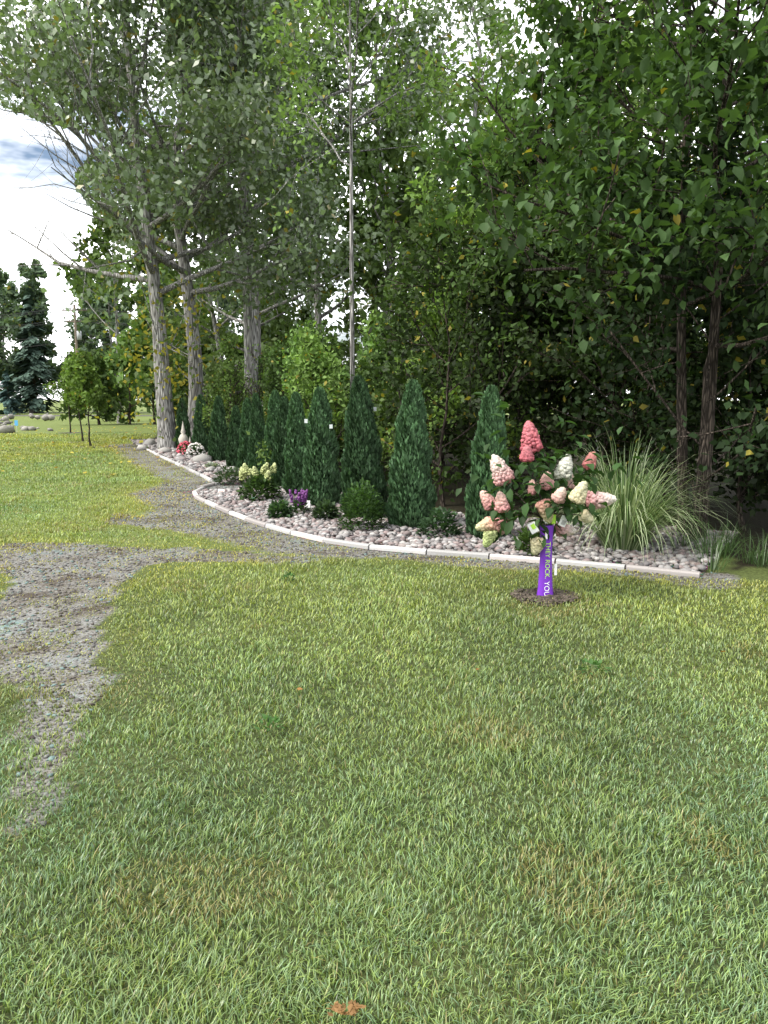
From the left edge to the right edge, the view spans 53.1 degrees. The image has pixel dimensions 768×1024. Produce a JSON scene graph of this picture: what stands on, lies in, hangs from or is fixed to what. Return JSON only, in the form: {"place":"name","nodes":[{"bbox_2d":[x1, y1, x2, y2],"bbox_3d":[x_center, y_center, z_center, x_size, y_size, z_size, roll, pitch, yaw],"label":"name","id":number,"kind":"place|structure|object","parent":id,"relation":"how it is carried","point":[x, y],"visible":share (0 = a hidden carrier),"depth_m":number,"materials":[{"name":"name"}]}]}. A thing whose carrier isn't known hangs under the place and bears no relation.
{"place":"outdoors","nodes":[
{"label":"outdoors","id":0,"kind":"place"},
{"bbox_2d":[0,400,767,1023],"bbox_3d":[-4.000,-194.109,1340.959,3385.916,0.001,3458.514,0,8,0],"label":"ground","id":1,"kind":"structure","parent":0,"point":[740,568],"depth_m":3.33,"materials":[{"name":"green plant"}]},
{"bbox_2d":[0,369,28,414],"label":"blue spruce","id":2,"kind":"object","parent":1,"relation":"on","point":[6,393],"visible":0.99,"depth_m":79.22,"materials":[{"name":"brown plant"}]},
{"bbox_2d":[0,413,54,432],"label":"boulders","id":3,"kind":"object","parent":1,"relation":"on","point":[4,428],"visible":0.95,"depth_m":45.07,"materials":[{"name":"stone"}]},
{"bbox_2d":[0,268,56,412],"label":"tree","id":4,"kind":"object","parent":1,"relation":"on","point":[6,304],"visible":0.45,"depth_m":89.68,"materials":[{"name":"green plant"}]},
{"bbox_2d":[0,257,61,412],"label":"tree","id":5,"kind":"object","parent":1,"relation":"on","point":[32,273],"visible":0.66,"depth_m":86.24,"materials":[{"name":"green plant"}]},
{"bbox_2d":[8,288,63,412],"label":"tall spruce","id":6,"kind":"object","parent":1,"relation":"on","point":[32,389],"visible":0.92,"depth_m":85.54,"materials":[{"name":"green plant"}]},
{"bbox_2d":[42,354,80,432],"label":"tree","id":7,"kind":"object","parent":1,"relation":"on","point":[60,381],"visible":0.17,"depth_m":34.62,"materials":[{"name":"green plant"}]},
{"bbox_2d":[58,348,96,442],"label":"tree","id":8,"kind":"object","parent":1,"relation":"on","point":[69,362],"visible":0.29,"depth_m":26.80,"materials":[{"name":"green plant"}]},
{"bbox_2d":[47,265,123,412],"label":"tree","id":9,"kind":"object","parent":1,"relation":"on","point":[80,326],"visible":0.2,"depth_m":87.31,"materials":[{"name":"green plant"}]},
{"bbox_2d":[63,348,113,447],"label":"tree","id":10,"kind":"object","parent":1,"relation":"on","point":[87,388],"visible":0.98,"depth_m":24.20,"materials":[{"name":"green plant"}]},
{"bbox_2d":[56,348,121,424],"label":"shrub","id":11,"kind":"object","parent":1,"relation":"on","point":[98,360],"visible":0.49,"depth_m":46.16,"materials":[{"name":"green plant"}]},
{"bbox_2d":[53,211,161,422],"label":"thin tree","id":12,"kind":"object","parent":1,"relation":"on","point":[100,236],"visible":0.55,"depth_m":47.64,"materials":[{"name":"green plant"}]},
{"bbox_2d":[78,257,155,407],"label":"tree","id":13,"kind":"object","parent":1,"relation":"on","point":[96,330],"visible":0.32,"depth_m":85.88,"materials":[{"name":"green plant"}]},
{"bbox_2d":[0,304,243,398],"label":"utility pole","id":14,"kind":"object","parent":1,"relation":"on","point":[78,335],"visible":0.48,"depth_m":71.12,"materials":[{"name":"wood"}]},
{"bbox_2d":[95,330,155,424],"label":"shrub","id":15,"kind":"object","parent":1,"relation":"on","point":[123,392],"visible":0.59,"depth_m":46.88,"materials":[{"name":"green plant"}]},
{"bbox_2d":[118,297,187,424],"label":"shrub","id":16,"kind":"object","parent":1,"relation":"on","point":[130,344],"visible":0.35,"depth_m":45.76,"materials":[{"name":"green plant"}]},
{"bbox_2d":[71,175,257,448],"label":"cottonwood shoots","id":17,"kind":"object","parent":1,"relation":"on","point":[170,347],"visible":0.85,"depth_m":22.70,"materials":[{"name":"green plant"}]},
{"bbox_2d":[142,315,213,414],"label":"shrub","id":18,"kind":"object","parent":1,"relation":"on","point":[178,391],"visible":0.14,"depth_m":42.84,"materials":[{"name":"green plant"}]},
{"bbox_2d":[0,0,373,447],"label":"cottonwood tree","id":19,"kind":"object","parent":1,"relation":"on","point":[62,13],"visible":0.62,"depth_m":20.87,"materials":[{"name":"green plant"}]},
{"bbox_2d":[176,441,205,455],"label":"flowers","id":20,"kind":"object","parent":1,"relation":"on","point":[190,448],"visible":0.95,"depth_m":20.21,"materials":[{"name":"white plant"}]},
{"bbox_2d":[0,0,396,437],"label":"cottonwood tree","id":21,"kind":"object","parent":1,"relation":"on","point":[156,183],"visible":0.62,"depth_m":20.63,"materials":[{"name":"green plant"}]},
{"bbox_2d":[170,301,241,412],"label":"shrub","id":22,"kind":"object","parent":1,"relation":"on","point":[203,351],"visible":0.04,"depth_m":43.82,"materials":[{"name":"green plant"}]},
{"bbox_2d":[134,145,289,394],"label":"tree","id":23,"kind":"object","parent":1,"relation":"on","point":[179,307],"visible":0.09,"depth_m":39.48,"materials":[{"name":"green plant"}]},
{"bbox_2d":[178,250,269,368],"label":"tree","id":24,"kind":"object","parent":1,"relation":"on","point":[227,309],"visible":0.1,"depth_m":79.42,"materials":[{"name":"green plant"}]},
{"bbox_2d":[196,328,253,439],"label":"understory shrub","id":25,"kind":"object","parent":1,"relation":"on","point":[224,375],"visible":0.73,"depth_m":21.37,"materials":[{"name":"green plant"}]},
{"bbox_2d":[110,17,347,343],"bbox_3d":[-5.955,-14.306,36.053,9.610,21.175,10.907,8,11,43],"label":"tree","id":26,"kind":"object","parent":1,"relation":"on","point":[267,321],"visible":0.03,"depth_m":36.42,"materials":[{"name":"green plant"}]},
{"bbox_2d":[210,465,248,484],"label":"shrub","id":27,"kind":"object","parent":1,"relation":"on","point":[230,471],"visible":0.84,"depth_m":13.75,"materials":[{"name":"green plant"}]},
{"bbox_2d":[215,359,253,428],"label":"understory shrub","id":28,"kind":"object","parent":1,"relation":"on","point":[240,389],"visible":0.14,"depth_m":23.77,"materials":[{"name":"green plant"}]},
{"bbox_2d":[228,342,274,417],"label":"understory shrub","id":29,"kind":"object","parent":1,"relation":"on","point":[265,351],"visible":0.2,"depth_m":20.93,"materials":[{"name":"green plant"}]},
{"bbox_2d":[130,3,394,405],"bbox_3d":[-4.655,-14.576,29.033,10.132,23.693,10.712,-2,9,-15],"label":"tree","id":30,"kind":"object","parent":1,"relation":"on","point":[336,275],"visible":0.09,"depth_m":29.71,"materials":[{"name":"green plant"}]},
{"bbox_2d":[176,145,349,405],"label":"tree","id":31,"kind":"object","parent":1,"relation":"on","point":[207,338],"visible":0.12,"depth_m":40.19,"materials":[{"name":"green plant"}]},
{"bbox_2d":[270,396,288,486],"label":"arborvitae","id":32,"kind":"object","parent":1,"relation":"on","point":[279,436],"visible":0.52,"depth_m":12.95,"materials":[{"name":"green plant"}]},
{"bbox_2d":[8,0,564,396],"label":"cottonwood tree","id":33,"kind":"object","parent":1,"relation":"on","point":[250,336],"visible":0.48,"depth_m":24.42,"materials":[{"name":"green plant"}]},
{"bbox_2d":[207,137,367,391],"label":"tree","id":34,"kind":"object","parent":1,"relation":"on","point":[325,323],"visible":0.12,"depth_m":43.52,"materials":[{"name":"green plant"}]},
{"bbox_2d":[116,0,464,341],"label":"tree","id":35,"kind":"object","parent":1,"relation":"on","point":[321,316],"visible":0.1,"depth_m":31.85,"materials":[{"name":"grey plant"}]},
{"bbox_2d":[241,336,344,436],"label":"understory shrub","id":36,"kind":"object","parent":1,"relation":"on","point":[269,383],"visible":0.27,"depth_m":18.50,"materials":[{"name":"green plant"}]},
{"bbox_2d":[246,322,349,464],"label":"understory shrub","id":37,"kind":"object","parent":1,"relation":"on","point":[318,370],"visible":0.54,"depth_m":13.86,"materials":[{"name":"green plant"}]},
{"bbox_2d":[265,315,349,429],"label":"understory shrub","id":38,"kind":"object","parent":1,"relation":"on","point":[289,360],"visible":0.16,"depth_m":15.41,"materials":[{"name":"green plant"}]},
{"bbox_2d":[223,0,475,389],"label":"thin tree","id":39,"kind":"object","parent":1,"relation":"on","point":[335,16],"visible":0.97,"depth_m":13.74,"materials":[{"name":"green plant"}]},
{"bbox_2d":[0,427,724,1015],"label":"fallen leaves","id":40,"kind":"object","parent":1,"relation":"on","point":[354,1007],"visible":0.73,"depth_m":1.85,"materials":[{"name":"orange plant"}]},
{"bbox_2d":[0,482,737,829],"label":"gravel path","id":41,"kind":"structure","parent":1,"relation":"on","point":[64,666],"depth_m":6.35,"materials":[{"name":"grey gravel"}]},
{"bbox_2d":[345,301,398,462],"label":"understory shrub","id":42,"kind":"object","parent":1,"relation":"on","point":[368,321],"depth_m":16.71,"materials":[{"name":"green plant"}]},
{"bbox_2d":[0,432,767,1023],"bbox_3d":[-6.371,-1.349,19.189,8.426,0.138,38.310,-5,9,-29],"label":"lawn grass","id":43,"kind":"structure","parent":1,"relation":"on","point":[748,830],"depth_m":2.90,"materials":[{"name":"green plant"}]},
{"bbox_2d":[335,314,438,474],"bbox_3d":[-0.202,-2.165,15.368,2.850,3.485,2.645,0,8,0],"label":"understory shrub","id":44,"kind":"object","parent":1,"relation":"on","point":[369,343],"visible":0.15,"depth_m":15.00,"materials":[{"name":"green plant"}]},
{"bbox_2d":[327,109,458,366],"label":"tree","id":45,"kind":"object","parent":1,"relation":"on","point":[404,209],"visible":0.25,"depth_m":32.36,"materials":[{"name":"green plant"}]},
{"bbox_2d":[302,0,484,328],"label":"tree","id":46,"kind":"object","parent":1,"relation":"on","point":[380,186],"visible":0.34,"depth_m":30.77,"materials":[{"name":"green plant"}]},
{"bbox_2d":[347,93,453,339],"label":"tree","id":47,"kind":"object","parent":1,"relation":"on","point":[407,150],"visible":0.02,"depth_m":39.27,"materials":[{"name":"green plant"}]},
{"bbox_2d":[329,69,480,333],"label":"tree","id":48,"kind":"object","parent":1,"relation":"on","point":[339,310],"visible":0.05,"depth_m":44.47,"materials":[{"name":"green plant"}]},
{"bbox_2d":[129,439,722,577],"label":"bed soil","id":49,"kind":"structure","parent":1,"relation":"on","point":[191,494],"depth_m":8.20,"materials":[{"name":"brown soil"}]},
{"bbox_2d":[136,439,214,470],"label":"rocks","id":50,"kind":"object","parent":49,"relation":"on","point":[203,457],"visible":0.69,"depth_m":21.39,"materials":[{"name":"stone"}]},
{"bbox_2d":[175,398,192,447],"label":"arborvitae","id":51,"kind":"object","parent":49,"relation":"on","point":[182,416],"visible":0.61,"depth_m":22.80,"materials":[{"name":"green plant"}]},
{"bbox_2d":[191,394,209,451],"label":"arborvitae","id":52,"kind":"object","parent":49,"relation":"on","point":[199,435],"visible":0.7,"depth_m":21.04,"materials":[{"name":"green plant"}]},
{"bbox_2d":[208,395,228,460],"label":"arborvitae","id":53,"kind":"object","parent":49,"relation":"on","point":[217,440],"visible":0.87,"depth_m":18.20,"materials":[{"name":"green plant"}]},
{"bbox_2d":[224,405,240,466],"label":"arborvitae","id":54,"kind":"object","parent":49,"relation":"on","point":[231,451],"visible":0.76,"depth_m":16.61,"materials":[{"name":"green plant"}]},
{"bbox_2d":[236,397,251,466],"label":"arborvitae","id":55,"kind":"object","parent":49,"relation":"on","point":[242,453],"visible":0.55,"depth_m":15.54,"materials":[{"name":"green plant"}]},
{"bbox_2d":[248,393,264,470],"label":"arborvitae","id":56,"kind":"object","parent":49,"relation":"on","point":[257,424],"visible":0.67,"depth_m":14.87,"materials":[{"name":"green plant"}]},
{"bbox_2d":[236,462,283,501],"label":"hydrangea","id":57,"kind":"object","parent":49,"relation":"on","point":[257,480],"visible":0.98,"depth_m":11.31,"materials":[{"name":"green plant"}]},
{"bbox_2d":[261,389,279,479],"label":"arborvitae","id":58,"kind":"object","parent":49,"relation":"on","point":[273,403],"visible":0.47,"depth_m":13.82,"materials":[{"name":"green plant"}]},
{"bbox_2d":[266,498,294,518],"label":"shrub","id":59,"kind":"object","parent":49,"relation":"on","point":[278,507],"visible":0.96,"depth_m":9.62,"materials":[{"name":"green plant"}]},
{"bbox_2d":[281,391,306,495],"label":"arborvitae","id":60,"kind":"object","parent":49,"relation":"on","point":[293,452],"visible":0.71,"depth_m":11.84,"materials":[{"name":"green plant"}]},
{"bbox_2d":[289,489,310,513],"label":"purple perennial","id":61,"kind":"object","parent":49,"relation":"on","point":[299,501],"visible":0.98,"depth_m":10.00,"materials":[{"name":"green plant"}]},
{"bbox_2d":[301,386,342,505],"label":"arborvitae","id":62,"kind":"object","parent":49,"relation":"on","point":[322,475],"visible":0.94,"depth_m":10.62,"materials":[{"name":"green plant"}]},
{"bbox_2d":[309,498,340,519],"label":"shrub","id":63,"kind":"object","parent":49,"relation":"on","point":[329,508],"visible":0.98,"depth_m":9.54,"materials":[{"name":"green plant"}]},
{"bbox_2d":[337,477,389,531],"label":"boxwood shrub","id":64,"kind":"object","parent":49,"relation":"on","point":[358,499],"visible":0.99,"depth_m":8.77,"materials":[{"name":"green plant"}]},
{"bbox_2d":[340,374,388,519],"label":"arborvitae","id":65,"kind":"object","parent":49,"relation":"on","point":[361,457],"visible":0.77,"depth_m":9.41,"materials":[{"name":"green plant"}]},
{"bbox_2d":[384,379,437,529],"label":"arborvitae","id":66,"kind":"object","parent":49,"relation":"on","point":[412,499],"visible":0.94,"depth_m":8.76,"materials":[{"name":"green plant"}]},
{"bbox_2d":[136,444,699,577],"bbox_3d":[-3.806,-0.780,15.624,2.383,0.074,22.383,-5,10,-29],"label":"garden edging","id":67,"kind":"object","parent":49,"relation":"on","point":[581,563],"visible":0.77,"depth_m":7.54,"materials":[{"name":"grey concrete"}]},
{"bbox_2d":[132,439,737,573],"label":"river rock stones","id":68,"kind":"object","parent":49,"relation":"on","point":[571,549],"visible":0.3,"depth_m":8.21,"materials":[{"name":"grey stone"}]},
{"bbox_2d":[416,506,463,540],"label":"shrub","id":69,"kind":"object","parent":49,"relation":"on","point":[440,513],"visible":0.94,"depth_m":8.27,"materials":[{"name":"green plant"}]},
{"bbox_2d":[464,384,514,538],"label":"arborvitae","id":70,"kind":"object","parent":49,"relation":"on","point":[487,427],"visible":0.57,"depth_m":8.11,"materials":[{"name":"green plant"}]},
{"bbox_2d":[513,525,553,555],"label":"shrub","id":71,"kind":"object","parent":49,"relation":"on","point":[524,537],"visible":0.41,"depth_m":7.43,"materials":[{"name":"green plant"}]},
{"bbox_2d":[405,0,767,536],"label":"tree","id":72,"kind":"object","parent":49,"relation":"on","point":[550,10],"visible":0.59,"depth_m":7.43,"materials":[{"name":"green plant"}]},
{"bbox_2d":[436,0,767,537],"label":"tree","id":73,"kind":"object","parent":49,"relation":"on","point":[756,78],"visible":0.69,"depth_m":6.83,"materials":[{"name":"green plant"}]},
{"bbox_2d":[525,425,749,561],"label":"ornamental grass","id":74,"kind":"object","parent":49,"relation":"on","point":[629,518],"depth_m":7.36,"materials":[{"name":"green plant"}]},
{"bbox_2d":[343,262,515,499],"bbox_3d":[0.641,-2.232,12.810,2.547,3.963,3.869,-1,8,-10],"label":"understory shrub","id":75,"kind":"object","parent":1,"relation":"on","point":[368,366],"visible":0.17,"depth_m":12.86,"materials":[{"name":"green plant"}]},
{"bbox_2d":[252,571,612,731],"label":"lawn weeds","id":76,"kind":"object","parent":1,"relation":"on","point":[275,718],"visible":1,"depth_m":4.17,"materials":[{"name":"green plant"}]},
{"bbox_2d":[345,0,550,321],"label":"tree","id":77,"kind":"object","parent":1,"relation":"on","point":[498,25],"visible":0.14,"depth_m":33.51,"materials":[{"name":"green plant"}]},
{"bbox_2d":[396,68,499,320],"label":"tree","id":78,"kind":"object","parent":1,"relation":"on","point":[461,102],"visible":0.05,"depth_m":41.68,"materials":[{"name":"green plant"}]},
{"bbox_2d":[334,110,573,467],"bbox_3d":[1.137,-3.248,12.236,4.088,5.944,4.064,0,8,0],"label":"tree","id":79,"kind":"object","parent":1,"relation":"on","point":[487,163],"visible":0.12,"depth_m":11.63,"materials":[{"name":"green plant"}]},
{"bbox_2d":[372,291,540,480],"bbox_3d":[1.054,-2.255,14.133,3.696,4.028,1.956,0,8,0],"label":"understory shrub","id":80,"kind":"object","parent":1,"relation":"on","point":[386,435],"visible":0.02,"depth_m":14.16,"materials":[{"name":"green plant"}]},
{"bbox_2d":[375,254,551,495],"bbox_3d":[0.940,-2.078,11.679,2.271,3.798,3.050,-4,9,-27],"label":"understory shrub","id":81,"kind":"object","parent":1,"relation":"on","point":[454,400],"visible":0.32,"depth_m":11.39,"materials":[{"name":"green plant"}]},
{"bbox_2d":[367,181,579,506],"bbox_3d":[1.127,-2.288,10.901,2.749,4.432,2.972,0,8,0],"label":"tree","id":82,"kind":"object","parent":1,"relation":"on","point":[463,274],"visible":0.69,"depth_m":10.38,"materials":[{"name":"green plant"}]},
{"bbox_2d":[372,64,599,463],"bbox_3d":[3.113,-4.285,14.858,6.099,7.242,4.817,-8,11,-43],"label":"tree","id":83,"kind":"object","parent":1,"relation":"on","point":[502,175],"visible":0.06,"depth_m":13.50,"materials":[{"name":"green plant"}]},
{"bbox_2d":[425,214,583,475],"bbox_3d":[1.335,-2.105,10.914,2.499,4.057,2.876,-6,10,-36],"label":"understory shrub","id":84,"kind":"object","parent":1,"relation":"on","point":[524,303],"visible":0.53,"depth_m":10.30,"materials":[{"name":"green plant"}]},
{"bbox_2d":[348,0,681,489],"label":"young tree","id":85,"kind":"object","parent":1,"relation":"on","point":[504,57],"visible":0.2,"depth_m":10.67,"materials":[{"name":"green plant"}]},
{"bbox_2d":[435,177,616,495],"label":"tree","id":86,"kind":"object","parent":1,"relation":"on","point":[554,278],"visible":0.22,"depth_m":10.90,"materials":[{"name":"green plant"}]},
{"bbox_2d":[436,15,630,454],"bbox_3d":[3.171,-4.823,14.792,3.666,8.369,3.706,-2,9,-13],"label":"young tree","id":87,"kind":"object","parent":1,"relation":"on","point":[531,175],"visible":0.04,"depth_m":13.64,"materials":[{"name":"green plant"}]},
{"bbox_2d":[368,88,702,478],"bbox_3d":[2.681,-3.537,12.477,5.230,6.459,3.605,5,9,29],"label":"tree","id":88,"kind":"object","parent":1,"relation":"on","point":[553,122],"visible":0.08,"depth_m":12.16,"materials":[{"name":"green plant"}]},
{"bbox_2d":[510,587,584,605],"bbox_3d":[1.223,0.639,5.894,0.544,0.039,0.507,5,10,33],"label":"mulch ring","id":89,"kind":"object","parent":1,"relation":"on","point":[526,594],"visible":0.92,"depth_m":5.83,"materials":[{"name":"brown soil"}]},
{"bbox_2d":[455,369,655,595],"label":"hydrangea tree","id":90,"kind":"object","parent":89,"relation":"on","point":[545,507],"visible":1,"depth_m":5.76,"materials":[{"name":"pink plant"}]},
{"bbox_2d":[431,138,702,501],"bbox_3d":[2.482,-2.472,11.290,4.301,5.657,3.116,0,8,0],"label":"tree","id":91,"kind":"object","parent":1,"relation":"on","point":[460,462],"visible":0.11,"depth_m":10.89,"materials":[{"name":"green plant"}]},
{"bbox_2d":[501,240,652,463],"bbox_3d":[3.421,-2.540,13.412,3.096,4.213,2.699,5,10,30],"label":"understory shrub","id":92,"kind":"object","parent":1,"relation":"on","point":[568,439],"visible":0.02,"depth_m":13.15,"materials":[{"name":"green plant"}]},
{"bbox_2d":[511,209,691,476],"bbox_3d":[3.796,-2.646,12.901,3.528,4.569,2.856,0,8,0],"label":"understory shrub","id":93,"kind":"object","parent":1,"relation":"on","point":[561,408],"visible":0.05,"depth_m":12.34,"materials":[{"name":"green plant"}]},
{"bbox_2d":[512,182,722,495],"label":"tree","id":94,"kind":"object","parent":1,"relation":"on","point":[573,359],"visible":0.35,"depth_m":9.51,"materials":[{"name":"green plant"}]},
{"bbox_2d":[528,239,742,486],"bbox_3d":[3.595,-2.010,10.911,2.378,3.889,3.285,-3,9,-18],"label":"understory shrub","id":95,"kind":"object","parent":1,"relation":"on","point":[610,266],"visible":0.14,"depth_m":10.51,"materials":[{"name":"green plant"}]},
{"bbox_2d":[529,180,767,515],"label":"tree","id":96,"kind":"object","parent":1,"relation":"on","point":[633,405],"visible":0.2,"depth_m":9.36,"materials":[{"name":"green plant"}]},
{"bbox_2d":[560,113,767,539],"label":"tree","id":97,"kind":"object","parent":1,"relation":"on","point":[668,301],"visible":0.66,"depth_m":7.69,"materials":[{"name":"green plant"}]},
{"bbox_2d":[568,0,767,500],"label":"young tree","id":98,"kind":"object","parent":1,"relation":"on","point":[641,103],"visible":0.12,"depth_m":10.96,"materials":[{"name":"green plant"}]},
{"bbox_2d":[612,15,767,475],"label":"young tree","id":99,"kind":"object","parent":1,"relation":"on","point":[740,161],"visible":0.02,"depth_m":11.33,"materials":[{"name":"green plant"}]},
{"bbox_2d":[627,256,767,529],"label":"understory shrub","id":100,"kind":"object","parent":1,"relation":"on","point":[744,481],"visible":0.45,"depth_m":8.55,"materials":[{"name":"green plant"}]},
{"bbox_2d":[657,513,767,573],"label":"tall weed grass","id":101,"kind":"structure","parent":1,"relation":"on","point":[719,547],"depth_m":7.24,"materials":[{"name":"green plant"}]},
{"bbox_2d":[664,199,767,486],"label":"understory shrub","id":102,"kind":"object","parent":1,"relation":"on","point":[755,368],"visible":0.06,"depth_m":9.23,"materials":[{"name":"green plant"}]},
{"bbox_2d":[691,235,767,478],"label":"understory shrub","id":103,"kind":"object","parent":1,"relation":"on","point":[716,457],"visible":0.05,"depth_m":10.31,"materials":[{"name":"green plant"}]},
{"bbox_2d":[0,0,767,399],"label":"sky","id":104,"kind":"structure","parent":0,"point":[17,158],"materials":[{"name":"white"}]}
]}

